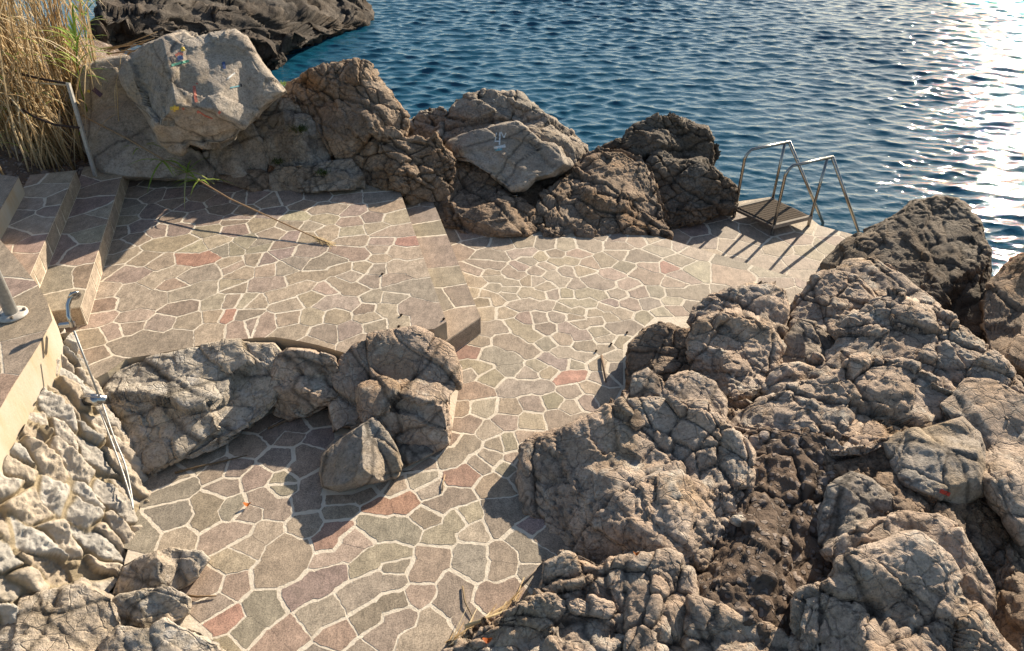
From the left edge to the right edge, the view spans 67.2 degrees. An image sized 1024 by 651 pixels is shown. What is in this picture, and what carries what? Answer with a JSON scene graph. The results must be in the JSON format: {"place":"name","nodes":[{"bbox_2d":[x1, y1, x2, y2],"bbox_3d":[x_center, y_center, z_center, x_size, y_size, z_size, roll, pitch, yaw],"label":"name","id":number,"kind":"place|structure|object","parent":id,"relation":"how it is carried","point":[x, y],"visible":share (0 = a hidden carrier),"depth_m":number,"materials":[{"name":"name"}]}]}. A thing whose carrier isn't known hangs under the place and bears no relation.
{"place":"outdoors","nodes":[
{"label":"outdoors","id":0,"kind":"place"},
{"bbox_2d":[90,0,374,69],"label":"headland cliff","id":1,"kind":"structure","parent":0,"point":[275,31],"depth_m":15.53,"materials":[{"name":"black stone"}]},
{"bbox_2d":[59,180,447,388],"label":"paved terrace","id":2,"kind":"structure","parent":0,"point":[205,264],"depth_m":6.76,"materials":[{"name":"stone"}]},
{"bbox_2d":[1,166,128,328],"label":"stone stairs","id":3,"kind":"structure","parent":2,"relation":"on","point":[56,238],"depth_m":6.87,"materials":[{"name":"stone"}]},
{"bbox_2d":[66,83,97,176],"bbox_3d":[-4.326,-1.950,7.739,0.076,0.969,0.050,0,35,0],"label":"fence post","id":4,"kind":"object","parent":3,"relation":"on","point":[80,125],"visible":1,"depth_m":7.73,"materials":[{"name":"metal"}]},
{"bbox_2d":[0,68,68,83],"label":"dark cable","id":5,"kind":"object","parent":4,"relation":"attached to","point":[48,80],"visible":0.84,"depth_m":7.62,"materials":[{"name":"rubber"}]},
{"bbox_2d":[8,78,65,85],"bbox_3d":[-4.885,-2.452,7.705,1.203,0.056,0.022,12,37,16],"label":"barrier rope","id":6,"kind":"object","parent":4,"relation":"attached to","point":[43,83],"visible":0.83,"depth_m":7.61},
{"bbox_2d":[10,101,79,128],"bbox_3d":[-4.645,-2.075,7.621,0.951,0.142,0.053,16,38,21],"label":"dark cable","id":7,"kind":"object","parent":4,"relation":"attached to","point":[46,121],"visible":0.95,"depth_m":7.61,"materials":[{"name":"rubber"}]},
{"bbox_2d":[82,115,335,247],"bbox_3d":[-3.059,-1.443,7.657,3.422,0.709,0.635,22,41,27],"label":"fallen reed","id":8,"kind":"object","parent":2,"relation":"on","point":[187,172],"visible":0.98,"depth_m":7.80,"materials":[{"name":"beige plant"}]},
{"bbox_2d":[219,169,269,191],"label":"rubble rock","id":9,"kind":"object","parent":2,"relation":"on","point":[254,180],"visible":0.72,"depth_m":8.19,"materials":[{"name":"brown stone"}]},
{"bbox_2d":[269,158,365,192],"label":"slab rock","id":10,"kind":"object","parent":2,"relation":"on","point":[345,174],"visible":0.94,"depth_m":8.10,"materials":[{"name":"grey stone"}]},
{"bbox_2d":[271,158,285,164],"bbox_3d":[-2.496,-1.752,8.205,0.160,0.092,0.148,0,35,0],"label":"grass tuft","id":11,"kind":"object","parent":10,"relation":"on","point":[277,161],"visible":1,"depth_m":8.20,"materials":[{"name":"plant"}]},
{"bbox_2d":[315,168,331,175],"bbox_3d":[-1.982,-1.594,8.024,0.199,0.077,0.173,0,35,0],"label":"grass tuft","id":12,"kind":"object","parent":10,"relation":"on","point":[323,172],"visible":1,"depth_m":8.04,"materials":[{"name":"green plant"}]},
{"bbox_2d":[123,224,806,650],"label":"paved path","id":13,"kind":"structure","parent":0,"point":[299,556],"depth_m":5.16,"materials":[{"name":"stone"}]},
{"bbox_2d":[112,586,191,627],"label":"ledge stone","id":14,"kind":"object","parent":13,"relation":"on","point":[145,607],"visible":0.63,"depth_m":4.30,"materials":[{"name":"stone"}]},
{"bbox_2d":[112,547,209,595],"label":"rock","id":15,"kind":"object","parent":13,"relation":"on","point":[177,568],"depth_m":4.52,"materials":[{"name":"stone"}]},
{"bbox_2d":[186,594,215,597],"bbox_3d":[-1.831,1.575,4.480,0.214,0.019,0.027,2,36,2],"label":"dry stick","id":16,"kind":"object","parent":13,"relation":"on","point":[196,596],"visible":0.72,"depth_m":4.47,"materials":[{"name":"brown wood"}]},
{"bbox_2d":[175,455,246,473],"bbox_3d":[-2.086,0.960,5.343,0.478,0.018,0.015,-12,37,-16],"label":"dry stick","id":17,"kind":"object","parent":13,"relation":"on","point":[208,464],"visible":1,"depth_m":5.33,"materials":[{"name":"brown wood"}]},
{"bbox_2d":[267,408,327,428],"bbox_3d":[-1.553,0.673,5.743,0.547,0.019,0.044,-17,39,-22],"label":"dry stick","id":18,"kind":"object","parent":13,"relation":"on","point":[274,425],"visible":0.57,"depth_m":5.67,"materials":[{"name":"brown wood"}]},
{"bbox_2d":[270,347,338,420],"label":"niche rock","id":19,"kind":"object","parent":13,"relation":"on","point":[304,387],"visible":0.86,"depth_m":5.67,"materials":[{"name":"beige stone"}]},
{"bbox_2d":[319,417,403,491],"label":"cone rock","id":20,"kind":"object","parent":13,"relation":"on","point":[365,453],"visible":0.97,"depth_m":5.15,"materials":[{"name":"stone"}]},
{"bbox_2d":[328,325,462,455],"bbox_3d":[-0.923,0.456,5.815,1.118,0.717,1.240,0,35,0],"label":"fissured boulder","id":21,"kind":"object","parent":13,"relation":"on","point":[401,385],"visible":0.87,"depth_m":5.60,"materials":[{"name":"beige stone"}]},
{"bbox_2d":[396,444,433,468],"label":"veined rock","id":22,"kind":"object","parent":13,"relation":"on","point":[413,454],"visible":0.47,"depth_m":5.36,"materials":[{"name":"stone"}]},
{"bbox_2d":[404,200,480,350],"bbox_3d":[-0.739,-0.541,7.412,0.412,0.272,2.682,-9,36,-12],"label":"kerb step","id":23,"kind":"object","parent":13,"relation":"on","point":[459,308],"visible":0.66,"depth_m":7.05,"materials":[{"name":"stone"}]},
{"bbox_2d":[462,586,471,615],"bbox_3d":[-0.266,1.597,4.454,0.024,0.014,0.217,-10,37,-14],"label":"dry stick","id":24,"kind":"object","parent":13,"relation":"on","point":[465,600],"visible":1,"depth_m":4.46,"materials":[{"name":"brown wood"}]},
{"bbox_2d":[445,577,531,644],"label":"reed litter","id":25,"kind":"object","parent":13,"relation":"on","point":[501,608],"visible":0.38,"depth_m":4.38,"materials":[{"name":"beige plant"}]},
{"bbox_2d":[519,563,541,586],"bbox_3d":[0.117,1.488,4.604,0.012,0.016,0.225,25,42,31],"label":"dry stick","id":26,"kind":"object","parent":13,"relation":"on","point":[528,577],"visible":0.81,"depth_m":4.58,"materials":[{"name":"brown wood"}]},
{"bbox_2d":[442,592,624,650],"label":"foot rock","id":27,"kind":"object","parent":13,"relation":"on","point":[532,622],"visible":0.83,"depth_m":4.03,"materials":[{"name":"beige stone"}]},
{"bbox_2d":[464,609,506,628],"bbox_3d":[-0.078,1.617,4.319,0.398,0.027,0.043,-16,38,-21],"label":"dry stick","id":28,"kind":"object","parent":27,"relation":"on","point":[473,623],"visible":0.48,"depth_m":4.27,"materials":[{"name":"beige wood"}]},
{"bbox_2d":[482,638,491,642],"bbox_3d":[-0.127,1.621,3.971,0.055,0.031,0.029,0,35,0],"label":"dry leaf","id":29,"kind":"object","parent":27,"relation":"on","point":[487,640],"visible":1,"depth_m":3.97,"materials":[{"name":"orange plant"}]},
{"bbox_2d":[600,355,606,382],"bbox_3d":[0.737,0.346,6.198,0.022,0.024,0.341,0,35,0],"label":"dry stick","id":30,"kind":"object","parent":13,"relation":"on","point":[602,360],"visible":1,"depth_m":6.21,"materials":[{"name":"brown wood"}]},
{"bbox_2d":[532,548,698,650],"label":"cracked boulder","id":31,"kind":"object","parent":13,"relation":"on","point":[647,592],"visible":0.67,"depth_m":4.14,"materials":[{"name":"beige stone"}]},
{"bbox_2d":[515,389,755,571],"bbox_3d":[0.817,1.072,5.173,1.593,0.968,1.707,0,35,0],"label":"path boulder","id":32,"kind":"object","parent":13,"relation":"on","point":[600,484],"visible":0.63,"depth_m":4.88,"materials":[{"name":"beige stone"}]},
{"bbox_2d":[622,367,664,430],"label":"horn rock","id":33,"kind":"object","parent":32,"relation":"on","point":[646,382],"visible":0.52,"depth_m":5.35,"materials":[{"name":"beige stone"}]},
{"bbox_2d":[659,370,727,426],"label":"rim rock","id":34,"kind":"object","parent":32,"relation":"on","point":[686,384],"visible":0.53,"depth_m":5.33,"materials":[{"name":"beige stone"}]},
{"bbox_2d":[624,321,691,389],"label":"split boulder","id":35,"kind":"object","parent":13,"relation":"on","point":[659,348],"visible":0.5,"depth_m":6.04,"materials":[{"name":"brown stone"}]},
{"bbox_2d":[685,307,786,407],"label":"overhanging boulder","id":36,"kind":"object","parent":13,"relation":"on","point":[735,354],"visible":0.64,"depth_m":5.85,"materials":[{"name":"beige stone"}]},
{"bbox_2d":[788,268,875,333],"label":"blocky boulder","id":37,"kind":"object","parent":13,"relation":"on","point":[824,299],"visible":0.53,"depth_m":6.51,"materials":[{"name":"beige stone"}]},
{"bbox_2d":[0,25,1023,592],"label":"rocky ground","id":38,"kind":"structure","parent":0,"point":[12,167],"depth_m":8.22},
{"bbox_2d":[0,174,63,474],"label":"shower landing","id":39,"kind":"object","parent":38,"relation":"on","point":[31,347],"visible":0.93,"depth_m":5.16,"materials":[{"name":"stone"}]},
{"bbox_2d":[0,271,28,322],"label":"metal pole","id":40,"kind":"object","parent":39,"relation":"on","point":[11,312],"visible":1,"depth_m":5.27,"materials":[{"name":"white metal"}]},
{"bbox_2d":[0,0,70,106],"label":"reed clump","id":41,"kind":"object","parent":38,"relation":"on","point":[1,20],"visible":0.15,"depth_m":8.73,"materials":[{"name":"beige plant"}]},
{"bbox_2d":[0,2,75,161],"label":"reed clump","id":42,"kind":"object","parent":38,"relation":"on","point":[3,130],"visible":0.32,"depth_m":7.96,"materials":[{"name":"beige plant"}]},
{"bbox_2d":[0,0,107,129],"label":"reed clump","id":43,"kind":"object","parent":38,"relation":"on","point":[64,75],"visible":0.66,"depth_m":8.35,"materials":[{"name":"beige plant"}]},
{"bbox_2d":[0,0,120,185],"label":"reed clump","id":44,"kind":"object","parent":38,"relation":"on","point":[48,140],"visible":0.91,"depth_m":7.80,"materials":[{"name":"beige plant"}]},
{"bbox_2d":[0,577,121,650],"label":"corner bedrock","id":45,"kind":"structure","parent":38,"relation":"on","point":[81,614],"depth_m":4.20,"materials":[{"name":"stone"}]},
{"bbox_2d":[57,0,99,60],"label":"green reed","id":46,"kind":"object","parent":38,"relation":"on","point":[76,8],"visible":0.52,"depth_m":9.01,"materials":[{"name":"green plant"}]},
{"bbox_2d":[0,329,156,624],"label":"rubble wall","id":47,"kind":"structure","parent":38,"relation":"on","point":[68,514],"depth_m":4.72,"materials":[{"name":"beige stone"}]},
{"bbox_2d":[58,291,133,509],"bbox_3d":[-2.779,0.486,4.996,0.272,0.939,1.264,-16,39,-21],"label":"hand shower","id":48,"kind":"object","parent":47,"relation":"attached to","point":[97,399],"visible":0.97,"depth_m":5.21,"materials":[{"name":"silver metal"}]},
{"bbox_2d":[101,31,157,54],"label":"dead stalks","id":49,"kind":"object","parent":38,"relation":"on","point":[129,52],"visible":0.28,"depth_m":9.73,"materials":[{"name":"brown plant"}]},
{"bbox_2d":[76,55,216,182],"bbox_3d":[-4.191,-2.178,8.421,2.242,1.265,1.106,25,42,30],"label":"rock slab","id":50,"kind":"object","parent":38,"relation":"on","point":[111,154],"visible":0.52,"depth_m":8.16,"materials":[{"name":"stone"}]},
{"bbox_2d":[36,3,110,111],"bbox_3d":[-4.541,-2.713,8.079,0.799,1.137,0.613,0,35,0],"label":"green reed","id":51,"kind":"object","parent":50,"relation":"on","point":[74,31],"visible":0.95,"depth_m":7.96,"materials":[{"name":"plant"}]},
{"bbox_2d":[118,29,286,155],"bbox_3d":[-3.244,-2.482,8.105,1.500,1.255,2.083,-26,43,-32],"label":"painted boulder","id":52,"kind":"object","parent":50,"relation":"on","point":[185,89],"visible":1,"depth_m":7.50,"materials":[{"name":"stone"}]},
{"bbox_2d":[97,617,225,650],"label":"pitted stone","id":53,"kind":"object","parent":38,"relation":"on","point":[164,634],"visible":0.94,"depth_m":4.11,"materials":[{"name":"stone"}]},
{"bbox_2d":[102,338,281,477],"bbox_3d":[-2.230,0.499,5.839,1.577,0.703,1.104,-29,45,-34],"label":"alcove outcrop","id":54,"kind":"object","parent":38,"relation":"on","point":[171,408],"visible":0.88,"depth_m":5.54,"materials":[{"name":"stone"}]},
{"bbox_2d":[202,122,268,181],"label":"broken rock","id":55,"kind":"object","parent":38,"relation":"on","point":[242,153],"visible":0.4,"depth_m":8.25,"materials":[{"name":"stone"}]},
{"bbox_2d":[253,94,331,167],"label":"fractured rock","id":56,"kind":"object","parent":38,"relation":"on","point":[276,120],"visible":0.56,"depth_m":8.28,"materials":[{"name":"grey stone"}]},
{"bbox_2d":[289,124,307,133],"bbox_3d":[-2.270,-2.090,8.205,0.304,0.115,0.218,0,35,0],"label":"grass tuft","id":57,"kind":"object","parent":56,"relation":"on","point":[301,128],"visible":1,"depth_m":8.19,"materials":[{"name":"green plant"}]},
{"bbox_2d":[281,57,409,160],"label":"round boulder","id":58,"kind":"object","parent":38,"relation":"on","point":[352,106],"visible":0.91,"depth_m":8.38,"materials":[{"name":"brown stone"}]},
{"bbox_2d":[352,125,459,204],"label":"rugged boulder","id":59,"kind":"object","parent":38,"relation":"on","point":[414,169],"visible":0.71,"depth_m":8.25,"materials":[{"name":"brown stone"}]},
{"bbox_2d":[435,160,542,237],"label":"ridge rock","id":60,"kind":"object","parent":38,"relation":"on","point":[478,201],"visible":0.67,"depth_m":8.18,"materials":[{"name":"brown stone"}]},
{"bbox_2d":[432,88,588,174],"bbox_3d":[0.015,-2.391,9.559,2.078,0.916,1.518,15,38,20],"label":"flat topped rock","id":61,"kind":"object","parent":38,"relation":"on","point":[482,108],"visible":0.48,"depth_m":9.35,"materials":[{"name":"grey stone"}]},
{"bbox_2d":[408,106,448,145],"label":"knobbly rock","id":62,"kind":"object","parent":61,"relation":"on","point":[423,123],"visible":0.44,"depth_m":9.46,"materials":[{"name":"grey stone"}]},
{"bbox_2d":[444,120,573,194],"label":"sailboat rock","id":63,"kind":"object","parent":61,"relation":"on","point":[516,157],"visible":0.96,"depth_m":8.56,"materials":[{"name":"stone"}]},
{"bbox_2d":[536,145,673,239],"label":"wrinkled rock","id":64,"kind":"object","parent":38,"relation":"on","point":[598,191],"visible":0.94,"depth_m":8.33,"materials":[{"name":"brown stone"}]},
{"bbox_2d":[517,152,587,207],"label":"dark ledge rock","id":65,"kind":"object","parent":64,"relation":"on","point":[530,195],"visible":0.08,"depth_m":8.72,"materials":[{"name":"brown stone"}]},
{"bbox_2d":[680,594,789,650],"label":"crumbly rock","id":66,"kind":"object","parent":38,"relation":"on","point":[723,628],"visible":0.89,"depth_m":3.98,"materials":[{"name":"beige stone"}]},
{"bbox_2d":[686,280,791,339],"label":"crested boulder","id":67,"kind":"object","parent":38,"relation":"on","point":[768,303],"visible":0.48,"depth_m":6.37,"materials":[{"name":"beige stone"}]},
{"bbox_2d":[670,197,852,281],"bbox_3d":[2.871,-0.347,8.837,2.842,1.302,2.299,22,41,28],"label":"ladder landing","id":68,"kind":"object","parent":38,"relation":"on","point":[801,250],"visible":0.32,"depth_m":8.53,"materials":[{"name":"stone"}]},
{"bbox_2d":[645,154,739,229],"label":"rock","id":69,"kind":"object","parent":68,"relation":"on","point":[697,190],"visible":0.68,"depth_m":8.81,"materials":[{"name":"stone"}]},
{"bbox_2d":[600,112,720,166],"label":"seaward rock","id":70,"kind":"object","parent":69,"relation":"on","point":[671,135],"visible":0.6,"depth_m":9.22,"materials":[{"name":"stone"}]},
{"bbox_2d":[732,140,859,235],"bbox_3d":[3.392,-1.209,9.120,1.549,1.917,0.605,-13,37,-17],"label":"swimming ladder","id":71,"kind":"object","parent":68,"relation":"attached to","point":[772,213],"visible":0.88,"depth_m":8.76,"materials":[{"name":"silver metal"}]},
{"bbox_2d":[696,426,850,643],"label":"conglomerate bank","id":72,"kind":"structure","parent":38,"relation":"on","point":[768,559],"depth_m":4.49,"materials":[{"name":"stone"}]},
{"bbox_2d":[729,515,745,526],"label":"pebble","id":73,"kind":"object","parent":72,"relation":"on","point":[736,520],"visible":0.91,"depth_m":4.57,"materials":[{"name":"stone"}]},
{"bbox_2d":[760,346,855,395],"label":"cleft rock","id":74,"kind":"object","parent":38,"relation":"on","point":[779,377],"visible":0.33,"depth_m":5.67,"materials":[{"name":"beige stone"}]},
{"bbox_2d":[782,318,834,367],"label":"shaded boulder","id":75,"kind":"object","parent":38,"relation":"on","point":[803,339],"visible":0.44,"depth_m":6.09,"materials":[{"name":"grey stone"}]},
{"bbox_2d":[726,352,956,455],"bbox_3d":[2.435,0.647,5.512,2.026,0.663,0.943,-13,37,-17],"label":"broad slab rock","id":76,"kind":"object","parent":38,"relation":"on","point":[862,403],"visible":0.76,"depth_m":5.31,"materials":[{"name":"beige stone"}]},
{"bbox_2d":[817,471,893,546],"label":"pink rock","id":77,"kind":"object","parent":38,"relation":"on","point":[851,499],"visible":0.63,"depth_m":4.60,"materials":[{"name":"stone"}]},
{"bbox_2d":[819,510,957,564],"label":"knuckle rock","id":78,"kind":"object","parent":38,"relation":"on","point":[935,526],"visible":0.47,"depth_m":4.39,"materials":[{"name":"beige stone"}]},
{"bbox_2d":[835,257,943,310],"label":"sloping boulder","id":79,"kind":"object","parent":38,"relation":"on","point":[878,277],"visible":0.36,"depth_m":6.79,"materials":[{"name":"beige stone"}]},
{"bbox_2d":[787,530,1016,650],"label":"foreground boulder","id":80,"kind":"object","parent":38,"relation":"on","point":[900,591],"visible":0.99,"depth_m":3.93,"materials":[{"name":"beige stone"}]},
{"bbox_2d":[820,194,992,342],"bbox_3d":[4.062,-0.519,7.725,1.724,0.972,2.347,0,35,0],"label":"pointed rock","id":81,"kind":"object","parent":38,"relation":"on","point":[937,248],"visible":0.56,"depth_m":7.57,"materials":[{"name":"stone"}]},
{"bbox_2d":[822,440,1008,569],"bbox_3d":[2.626,1.127,4.989,1.321,0.585,0.982,13,37,17],"label":"earthy rock","id":82,"kind":"object","parent":38,"relation":"on","point":[986,537],"visible":0.17,"depth_m":4.68,"materials":[{"name":"brown stone"}]},
{"bbox_2d":[811,287,1023,419],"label":"long crest rock","id":83,"kind":"object","parent":38,"relation":"on","point":[893,323],"visible":0.73,"depth_m":5.76,"materials":[{"name":"beige stone"}]},
{"bbox_2d":[882,416,986,503],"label":"hanging block","id":84,"kind":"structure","parent":38,"relation":"on","point":[944,461],"depth_m":4.81,"materials":[{"name":"stone"}]},
{"bbox_2d":[941,527,996,618],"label":"wedge rock","id":85,"kind":"object","parent":38,"relation":"on","point":[977,583],"visible":0.56,"depth_m":4.28,"materials":[{"name":"beige stone"}]},
{"bbox_2d":[940,377,1023,549],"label":"edge ridge rock","id":86,"kind":"object","parent":38,"relation":"on","point":[985,407],"visible":0.73,"depth_m":5.06,"materials":[{"name":"beige stone"}]},
{"bbox_2d":[979,253,1023,377],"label":"sea rock","id":87,"kind":"object","parent":38,"relation":"on","point":[1001,307],"visible":0.82,"depth_m":6.42,"materials":[{"name":"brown stone"}]},
{"bbox_2d":[982,497,1023,650],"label":"hollow rock","id":88,"kind":"object","parent":38,"relation":"on","point":[1008,580],"visible":0.19,"depth_m":4.25,"materials":[{"name":"brown stone"}]},
{"bbox_2d":[1,0,1023,275],"bbox_3d":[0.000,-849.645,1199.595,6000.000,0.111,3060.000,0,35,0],"label":"sea","id":89,"kind":"structure","parent":0,"point":[893,106],"depth_m":15.42,"materials":[{"name":"blue liquid"}]}
]}

